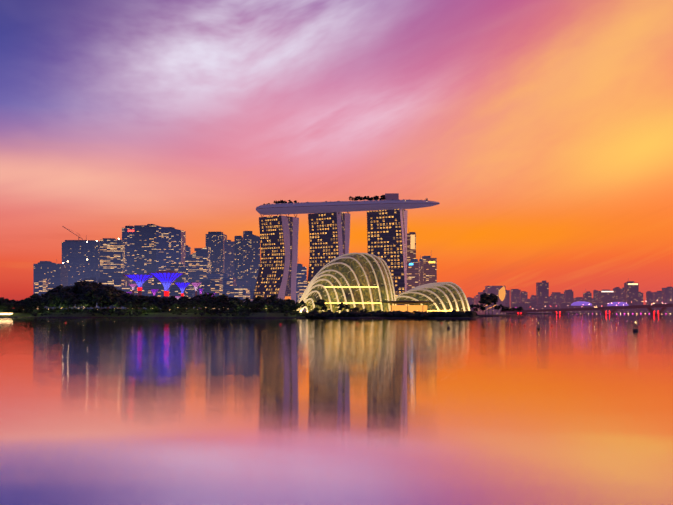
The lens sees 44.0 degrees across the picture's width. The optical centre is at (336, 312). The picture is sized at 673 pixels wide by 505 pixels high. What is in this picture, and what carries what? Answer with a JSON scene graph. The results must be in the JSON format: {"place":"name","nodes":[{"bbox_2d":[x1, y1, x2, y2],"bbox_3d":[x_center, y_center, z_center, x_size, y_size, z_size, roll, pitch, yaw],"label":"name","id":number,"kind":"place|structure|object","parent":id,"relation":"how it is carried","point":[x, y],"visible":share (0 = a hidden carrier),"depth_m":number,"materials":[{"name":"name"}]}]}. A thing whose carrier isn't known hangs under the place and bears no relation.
{"place":"outdoors","nodes":[
{"label":"outdoors","id":0,"kind":"place"},
{"bbox_2d":[33,261,67,293],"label":"building","id":1,"kind":"structure","parent":0,"point":[54,273],"depth_m":2293.86,"materials":[{"name":"blue"}]},
{"bbox_2d":[62,235,99,307],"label":"skyscraper","id":2,"kind":"structure","parent":0,"point":[76,254],"depth_m":2492.86,"materials":[{"name":"blue"}]},
{"bbox_2d":[62,226,118,262],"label":"tower crane","id":3,"kind":"object","parent":2,"relation":"on","point":[78,238],"visible":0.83,"depth_m":2492.07,"materials":[{"name":"brown"}]},
{"bbox_2d":[100,238,124,273],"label":"building","id":4,"kind":"structure","parent":0,"point":[112,254],"depth_m":2444.05,"materials":[{"name":"grey"}]},
{"bbox_2d":[0,313,478,318],"bbox_3d":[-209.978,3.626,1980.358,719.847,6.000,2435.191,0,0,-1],"label":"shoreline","id":5,"kind":"structure","parent":0,"point":[149,315],"depth_m":889.19,"materials":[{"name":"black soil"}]},
{"bbox_2d":[0,297,11,308],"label":"garden trees","id":6,"kind":"object","parent":5,"relation":"on","point":[5,303],"visible":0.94,"depth_m":961.77,"materials":[{"name":"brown plant"}]},
{"bbox_2d":[0,312,14,314],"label":"lit pavilion","id":7,"kind":"structure","parent":5,"relation":"on","point":[5,313],"depth_m":940.35,"materials":[{"name":"grey"}]},
{"bbox_2d":[35,278,48,308],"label":"building","id":8,"kind":"structure","parent":5,"relation":"on","point":[41,285],"depth_m":2003.36,"materials":[{"name":"blue"}]},
{"bbox_2d":[7,285,79,312],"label":"garden trees","id":9,"kind":"object","parent":5,"relation":"on","point":[60,296],"visible":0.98,"depth_m":956.39,"materials":[{"name":"green plant"}]},
{"bbox_2d":[48,284,56,308],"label":"building","id":10,"kind":"structure","parent":5,"relation":"on","point":[51,286],"depth_m":1929.28,"materials":[{"name":"blue"}]},
{"bbox_2d":[85,270,96,308],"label":"building","id":11,"kind":"structure","parent":5,"relation":"on","point":[92,279],"depth_m":1958.46,"materials":[{"name":"blue"}]},
{"bbox_2d":[98,277,113,308],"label":"building","id":12,"kind":"structure","parent":5,"relation":"on","point":[106,281],"depth_m":1818.63,"materials":[{"name":"blue"}]},
{"bbox_2d":[71,280,153,312],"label":"garden trees","id":13,"kind":"object","parent":5,"relation":"on","point":[92,294],"visible":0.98,"depth_m":935.44,"materials":[{"name":"green plant"}]},
{"bbox_2d":[100,272,128,287],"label":"building","id":14,"kind":"structure","parent":5,"relation":"on","point":[114,275],"depth_m":2245.93,"materials":[{"name":"blue"}]},
{"bbox_2d":[114,277,123,308],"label":"building","id":15,"kind":"structure","parent":5,"relation":"on","point":[119,283],"depth_m":1894.34,"materials":[{"name":"blue"}]},
{"bbox_2d":[122,226,133,283],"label":"skyscraper","id":16,"kind":"structure","parent":5,"relation":"on","point":[128,235],"depth_m":2633.76,"materials":[{"name":"blue"}]},
{"bbox_2d":[122,285,137,308],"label":"building","id":17,"kind":"structure","parent":5,"relation":"on","point":[128,288],"depth_m":1791.40,"materials":[{"name":"blue"}]},
{"bbox_2d":[128,284,136,293],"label":"supertree","id":18,"kind":"object","parent":5,"relation":"on","point":[132,286],"visible":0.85,"depth_m":1145.26,"materials":[{"name":"pink metal"}]},
{"bbox_2d":[123,274,152,308],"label":"supertree","id":19,"kind":"object","parent":5,"relation":"on","point":[139,280],"visible":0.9,"depth_m":1040.56,"materials":[{"name":"blue metal"}]},
{"bbox_2d":[134,224,157,287],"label":"skyscraper","id":20,"kind":"structure","parent":5,"relation":"on","point":[145,249],"depth_m":2594.77,"materials":[{"name":"blue"}]},
{"bbox_2d":[144,279,153,308],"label":"building","id":21,"kind":"structure","parent":5,"relation":"on","point":[148,284],"depth_m":1895.85,"materials":[{"name":"blue"}]},
{"bbox_2d":[149,289,159,295],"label":"supertree","id":22,"kind":"object","parent":5,"relation":"on","point":[153,291],"visible":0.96,"depth_m":1134.92,"materials":[{"name":"purple metal"}]},
{"bbox_2d":[154,279,170,308],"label":"building","id":23,"kind":"structure","parent":5,"relation":"on","point":[158,285],"depth_m":1850.54,"materials":[{"name":"blue"}]},
{"bbox_2d":[148,270,185,296],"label":"supertree","id":24,"kind":"object","parent":5,"relation":"on","point":[166,278],"visible":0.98,"depth_m":989.80,"materials":[{"name":"blue metal"}]},
{"bbox_2d":[156,226,185,270],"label":"skyscraper","id":25,"kind":"structure","parent":5,"relation":"on","point":[170,245],"depth_m":2546.76,"materials":[{"name":"blue"}]},
{"bbox_2d":[32,310,314,317],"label":"shore bushes","id":26,"kind":"object","parent":5,"relation":"on","point":[131,313],"visible":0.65,"depth_m":898.41,"materials":[{"name":"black plant"}]},
{"bbox_2d":[167,264,187,282],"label":"building","id":27,"kind":"structure","parent":5,"relation":"on","point":[178,268],"depth_m":2198.51,"materials":[{"name":"blue"}]},
{"bbox_2d":[171,279,185,308],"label":"building","id":28,"kind":"structure","parent":5,"relation":"on","point":[175,290],"depth_m":1775.24,"materials":[{"name":"blue"}]},
{"bbox_2d":[174,282,190,295],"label":"supertree","id":29,"kind":"object","parent":5,"relation":"on","point":[182,286],"visible":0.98,"depth_m":1073.53,"materials":[{"name":"blue metal"}]},
{"bbox_2d":[148,292,221,312],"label":"garden trees","id":30,"kind":"object","parent":5,"relation":"on","point":[209,301],"visible":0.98,"depth_m":913.60,"materials":[{"name":"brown plant"}]},
{"bbox_2d":[186,245,190,256],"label":"building","id":31,"kind":"structure","parent":5,"relation":"on","point":[188,251],"depth_m":2745.56,"materials":[{"name":"blue"}]},
{"bbox_2d":[186,286,194,308],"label":"building","id":32,"kind":"structure","parent":5,"relation":"on","point":[189,292],"depth_m":1896.20,"materials":[{"name":"blue"}]},
{"bbox_2d":[191,282,201,295],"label":"supertree","id":33,"kind":"object","parent":5,"relation":"on","point":[196,285],"visible":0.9,"depth_m":1115.29,"materials":[{"name":"pink metal"}]},
{"bbox_2d":[185,246,210,289],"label":"building","id":34,"kind":"structure","parent":5,"relation":"on","point":[198,263],"depth_m":2296.30,"materials":[{"name":"grey"}]},
{"bbox_2d":[201,278,212,306],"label":"building","id":35,"kind":"structure","parent":5,"relation":"on","point":[206,284],"depth_m":2001.92,"materials":[{"name":"blue"}]},
{"bbox_2d":[206,232,226,273],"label":"skyscraper","id":36,"kind":"structure","parent":5,"relation":"on","point":[215,241],"depth_m":2396.07,"materials":[{"name":"blue"}]},
{"bbox_2d":[211,274,222,308],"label":"building","id":37,"kind":"structure","parent":5,"relation":"on","point":[217,285],"depth_m":1793.15,"materials":[{"name":"blue"}]},
{"bbox_2d":[208,272,228,279],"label":"building","id":38,"kind":"structure","parent":5,"relation":"on","point":[221,275],"depth_m":2147.07,"materials":[{"name":"blue"}]},
{"bbox_2d":[224,240,233,276],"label":"skyscraper","id":39,"kind":"structure","parent":5,"relation":"on","point":[229,257],"depth_m":2346.18,"materials":[{"name":"blue"}]},
{"bbox_2d":[223,276,235,308],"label":"building","id":40,"kind":"structure","parent":5,"relation":"on","point":[229,282],"depth_m":1988.29,"materials":[{"name":"blue"}]},
{"bbox_2d":[0,307,475,317],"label":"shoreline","id":41,"kind":"structure","parent":5,"relation":"on","point":[377,313],"depth_m":854.74,"materials":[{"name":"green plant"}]},
{"bbox_2d":[234,236,242,278],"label":"skyscraper","id":42,"kind":"structure","parent":5,"relation":"on","point":[238,257],"depth_m":2297.85,"materials":[{"name":"blue"}]},
{"bbox_2d":[230,286,249,300],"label":"building","id":43,"kind":"structure","parent":5,"relation":"on","point":[239,292],"depth_m":1838.44,"materials":[{"name":"grey"}]},
{"bbox_2d":[1,316,482,318],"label":"shore riprap rocks","id":44,"kind":"object","parent":5,"relation":"on","point":[238,317],"visible":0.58,"depth_m":865.80,"materials":[{"name":"black stone"}]},
{"bbox_2d":[236,279,250,287],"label":"building","id":45,"kind":"structure","parent":5,"relation":"on","point":[241,282],"depth_m":2099.39,"materials":[{"name":"blue"}]},
{"bbox_2d":[243,286,253,301],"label":"building","id":46,"kind":"structure","parent":5,"relation":"on","point":[251,291],"depth_m":1925.80,"materials":[{"name":"blue"}]},
{"bbox_2d":[243,231,259,288],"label":"skyscraper","id":47,"kind":"structure","parent":5,"relation":"on","point":[251,253],"depth_m":2247.84,"materials":[{"name":"blue"}]},
{"bbox_2d":[217,294,293,311],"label":"garden trees","id":48,"kind":"object","parent":5,"relation":"on","point":[262,303],"visible":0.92,"depth_m":896.24,"materials":[{"name":"brown plant"}]},
{"bbox_2d":[252,215,298,307],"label":"hotel tower","id":49,"kind":"structure","parent":5,"relation":"on","point":[277,274],"depth_m":1434.62,"materials":[{"name":"grey glass"}]},
{"bbox_2d":[296,264,306,301],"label":"building","id":50,"kind":"structure","parent":5,"relation":"on","point":[301,270],"depth_m":1999.35,"materials":[{"name":"blue"}]},
{"bbox_2d":[298,273,306,308],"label":"building","id":51,"kind":"structure","parent":5,"relation":"on","point":[302,285],"depth_m":1899.25,"materials":[{"name":"blue"}]},
{"bbox_2d":[290,299,358,313],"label":"garden trees","id":52,"kind":"object","parent":5,"relation":"on","point":[297,305],"visible":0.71,"depth_m":859.51,"materials":[{"name":"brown plant"}]},
{"bbox_2d":[305,212,349,308],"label":"hotel tower","id":53,"kind":"structure","parent":5,"relation":"on","point":[329,236],"depth_m":1417.50,"materials":[{"name":"grey"}]},
{"bbox_2d":[244,193,427,311],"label":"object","id":54,"kind":"object","parent":5,"relation":"on","point":[391,196],"visible":0.17,"depth_m":1383.99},
{"bbox_2d":[263,195,427,204],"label":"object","id":55,"kind":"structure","parent":54,"relation":"on","point":[357,198],"depth_m":1393.03,"materials":[{"name":"brown plant"}]},
{"bbox_2d":[305,254,394,312],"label":"glass dome","id":56,"kind":"structure","parent":5,"relation":"on","point":[343,270],"depth_m":880.99,"materials":[{"name":"glass"}]},
{"bbox_2d":[297,253,395,312],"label":"ribs","id":57,"kind":"object","parent":56,"relation":"attached to","point":[309,288],"depth_m":878.67,"materials":[{"name":"white metal"}]},
{"bbox_2d":[367,209,407,304],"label":"hotel tower","id":58,"kind":"structure","parent":5,"relation":"on","point":[387,236],"depth_m":1387.59,"materials":[{"name":"grey"}]},
{"bbox_2d":[359,308,426,313],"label":"shrubs","id":59,"kind":"object","parent":5,"relation":"on","point":[364,310],"visible":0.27,"depth_m":843.71,"materials":[{"name":"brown plant"}]},
{"bbox_2d":[381,301,435,311],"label":"pavilion","id":60,"kind":"structure","parent":5,"relation":"on","point":[411,308],"depth_m":900.52,"materials":[{"name":"orange"}]},
{"bbox_2d":[396,283,468,312],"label":"domed greenhouse","id":61,"kind":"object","parent":5,"relation":"on","point":[430,306],"visible":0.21,"depth_m":934.13,"materials":[{"name":"brown"}]},
{"bbox_2d":[396,282,469,312],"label":"flower dome ribs","id":62,"kind":"object","parent":61,"relation":"attached to","point":[429,285],"visible":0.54,"depth_m":934.73,"materials":[{"name":"white metal"}]},
{"bbox_2d":[0,314,672,504],"bbox_3d":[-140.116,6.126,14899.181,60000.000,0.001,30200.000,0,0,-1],"label":"water","id":63,"kind":"structure","parent":0,"point":[570,409],"depth_m":51.26,"materials":[{"name":"orange liquid"}]},
{"bbox_2d":[500,300,672,314],"bbox_3d":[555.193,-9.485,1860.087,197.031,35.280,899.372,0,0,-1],"label":"bridge","id":64,"kind":"structure","parent":63,"relation":"on","point":[648,307],"depth_m":1838.37,"materials":[{"name":"purple concrete"}]},
{"bbox_2d":[256,200,439,217],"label":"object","id":65,"kind":"structure","parent":0,"point":[311,207],"depth_m":1389.15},
{"bbox_2d":[324,286,380,303],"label":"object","id":66,"kind":"structure","parent":0,"point":[352,287],"depth_m":874.11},
{"bbox_2d":[407,232,415,261],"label":"building","id":67,"kind":"structure","parent":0,"point":[411,245],"depth_m":2601.78,"materials":[{"name":"grey"}]},
{"bbox_2d":[407,259,419,290],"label":"building","id":68,"kind":"structure","parent":0,"point":[413,273],"depth_m":2001.62,"materials":[{"name":"grey"}]},
{"bbox_2d":[419,255,422,284],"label":"slim white tower","id":69,"kind":"structure","parent":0,"point":[421,271],"depth_m":2051.88,"materials":[{"name":"grey"}]},
{"bbox_2d":[421,256,436,284],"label":"building","id":70,"kind":"structure","parent":0,"point":[429,269],"depth_m":2102.20,"materials":[{"name":"purple"}]},
{"bbox_2d":[474,292,484,313],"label":"block","id":71,"kind":"structure","parent":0,"point":[476,300],"depth_m":2804.58,"materials":[{"name":"purple"}]},
{"bbox_2d":[485,286,504,313],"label":"building","id":72,"kind":"structure","parent":0,"point":[489,290],"depth_m":2755.00,"materials":[{"name":"purple"}]},
{"bbox_2d":[484,286,505,308],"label":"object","id":73,"kind":"object","parent":72,"relation":"attached to","point":[502,292],"visible":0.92,"depth_m":2745.11,"materials":[{"name":"orange"}]},
{"bbox_2d":[477,315,522,315],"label":"promontory ground","id":74,"kind":"structure","parent":0,"point":[499,315],"depth_m":1197.54,"materials":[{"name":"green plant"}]},
{"bbox_2d":[469,293,522,314],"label":"trees","id":75,"kind":"object","parent":74,"relation":"on","point":[488,299],"visible":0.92,"depth_m":1276.33,"materials":[{"name":"brown plant"}]},
{"bbox_2d":[505,313,672,313],"bbox_3d":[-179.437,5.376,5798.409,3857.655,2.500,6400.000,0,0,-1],"label":"shore ground","id":76,"kind":"structure","parent":0,"point":[589,313],"depth_m":2764.85,"materials":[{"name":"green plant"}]},
{"bbox_2d":[467,297,473,304],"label":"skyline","id":77,"kind":"structure","parent":76,"relation":"on","point":[470,300],"depth_m":3464.89,"materials":[{"name":"purple"}]},
{"bbox_2d":[505,290,509,308],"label":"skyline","id":78,"kind":"structure","parent":76,"relation":"on","point":[507,296],"depth_m":4103.18,"materials":[{"name":"purple"}]},
{"bbox_2d":[511,301,518,312],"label":"building","id":79,"kind":"structure","parent":76,"relation":"on","point":[514,304],"depth_m":3252.17,"materials":[{"name":"purple"}]},
{"bbox_2d":[510,289,520,306],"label":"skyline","id":80,"kind":"structure","parent":76,"relation":"on","point":[515,295],"depth_m":4251.21,"materials":[{"name":"purple"}]},
{"bbox_2d":[518,301,526,312],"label":"building","id":81,"kind":"structure","parent":76,"relation":"on","point":[522,304],"depth_m":3218.29,"materials":[{"name":"purple"}]},
{"bbox_2d":[520,291,527,302],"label":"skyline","id":82,"kind":"structure","parent":76,"relation":"on","point":[523,295],"depth_m":4048.60,"materials":[{"name":"purple"}]},
{"bbox_2d":[525,299,536,312],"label":"building","id":83,"kind":"structure","parent":76,"relation":"on","point":[531,304],"depth_m":3232.11,"materials":[{"name":"purple"}]},
{"bbox_2d":[536,304,541,312],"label":"building","id":84,"kind":"structure","parent":76,"relation":"on","point":[538,306],"depth_m":3117.05,"materials":[{"name":"purple"}]},
{"bbox_2d":[536,281,548,312],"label":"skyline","id":85,"kind":"structure","parent":76,"relation":"on","point":[542,291],"depth_m":3336.83,"materials":[{"name":"purple"}]},
{"bbox_2d":[543,300,548,312],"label":"building","id":86,"kind":"structure","parent":76,"relation":"on","point":[546,303],"depth_m":3061.59,"materials":[{"name":"purple"}]},
{"bbox_2d":[549,296,552,312],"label":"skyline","id":87,"kind":"structure","parent":76,"relation":"on","point":[550,300],"depth_m":3774.80,"materials":[{"name":"purple"}]},
{"bbox_2d":[552,304,558,312],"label":"building","id":88,"kind":"structure","parent":76,"relation":"on","point":[554,306],"depth_m":3287.13,"materials":[{"name":"purple"}]},
{"bbox_2d":[551,292,563,312],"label":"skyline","id":89,"kind":"structure","parent":76,"relation":"on","point":[558,297],"depth_m":4254.15,"materials":[{"name":"purple"}]},
{"bbox_2d":[560,301,567,312],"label":"building","id":90,"kind":"structure","parent":76,"relation":"on","point":[563,305],"depth_m":3165.62,"materials":[{"name":"purple"}]},
{"bbox_2d":[564,290,572,304],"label":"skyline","id":91,"kind":"structure","parent":76,"relation":"on","point":[568,296],"depth_m":3959.50,"materials":[{"name":"purple"}]},
{"bbox_2d":[573,297,582,312],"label":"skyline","id":92,"kind":"structure","parent":76,"relation":"on","point":[576,299],"depth_m":4212.64,"materials":[{"name":"purple"}]},
{"bbox_2d":[582,306,591,312],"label":"building","id":93,"kind":"structure","parent":76,"relation":"on","point":[588,311],"depth_m":3110.83,"materials":[{"name":"purple"}]},
{"bbox_2d":[583,291,591,302],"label":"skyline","id":94,"kind":"structure","parent":76,"relation":"on","point":[587,296],"depth_m":3423.03,"materials":[{"name":"purple"}]},
{"bbox_2d":[593,290,597,300],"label":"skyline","id":95,"kind":"structure","parent":76,"relation":"on","point":[594,293],"depth_m":3780.88,"materials":[{"name":"purple"}]},
{"bbox_2d":[591,297,600,312],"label":"building","id":96,"kind":"structure","parent":76,"relation":"on","point":[595,303],"depth_m":3104.25,"materials":[{"name":"purple"}]},
{"bbox_2d":[597,290,613,312],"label":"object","id":97,"kind":"structure","parent":76,"relation":"on","point":[605,296],"depth_m":3557.51,"materials":[{"name":"purple"}]},
{"bbox_2d":[613,287,620,300],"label":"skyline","id":98,"kind":"structure","parent":76,"relation":"on","point":[617,293],"depth_m":3856.11,"materials":[{"name":"purple"}]},
{"bbox_2d":[615,300,622,312],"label":"building","id":99,"kind":"structure","parent":76,"relation":"on","point":[619,311],"depth_m":3188.48,"materials":[{"name":"purple"}]},
{"bbox_2d":[621,288,623,301],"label":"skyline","id":100,"kind":"structure","parent":76,"relation":"on","point":[622,294],"depth_m":3886.57,"materials":[{"name":"purple"}]},
{"bbox_2d":[623,299,632,312],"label":"building","id":101,"kind":"structure","parent":76,"relation":"on","point":[628,310],"depth_m":3026.78,"materials":[{"name":"purple"}]},
{"bbox_2d":[624,278,638,302],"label":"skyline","id":102,"kind":"structure","parent":76,"relation":"on","point":[631,291],"depth_m":3324.34,"materials":[{"name":"purple"}]},
{"bbox_2d":[639,292,642,304],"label":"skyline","id":103,"kind":"structure","parent":76,"relation":"on","point":[640,298],"depth_m":3528.94,"materials":[{"name":"purple"}]},
{"bbox_2d":[636,308,646,312],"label":"building","id":104,"kind":"structure","parent":76,"relation":"on","point":[642,310],"depth_m":3200.29,"materials":[{"name":"purple"}]},
{"bbox_2d":[646,291,652,304],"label":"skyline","id":105,"kind":"structure","parent":76,"relation":"on","point":[649,296],"depth_m":3592.32,"materials":[{"name":"purple"}]},
{"bbox_2d":[655,302,661,312],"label":"building","id":106,"kind":"structure","parent":76,"relation":"on","point":[657,310],"depth_m":3311.99,"materials":[{"name":"grey"}]},
{"bbox_2d":[662,300,672,312],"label":"building","id":107,"kind":"structure","parent":76,"relation":"on","point":[669,310],"depth_m":3158.40,"materials":[{"name":"purple"}]},
{"bbox_2d":[571,301,628,305],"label":"illuminated domes","id":108,"kind":"structure","parent":0,"point":[579,303],"depth_m":2904.24,"materials":[{"name":"blue"}]},
{"bbox_2d":[653,291,661,302],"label":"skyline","id":109,"kind":"structure","parent":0,"point":[657,295],"depth_m":4231.88,"materials":[{"name":"purple"}]},
{"bbox_2d":[662,287,672,302],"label":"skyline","id":110,"kind":"structure","parent":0,"point":[667,293],"depth_m":4081.21,"materials":[{"name":"purple"}]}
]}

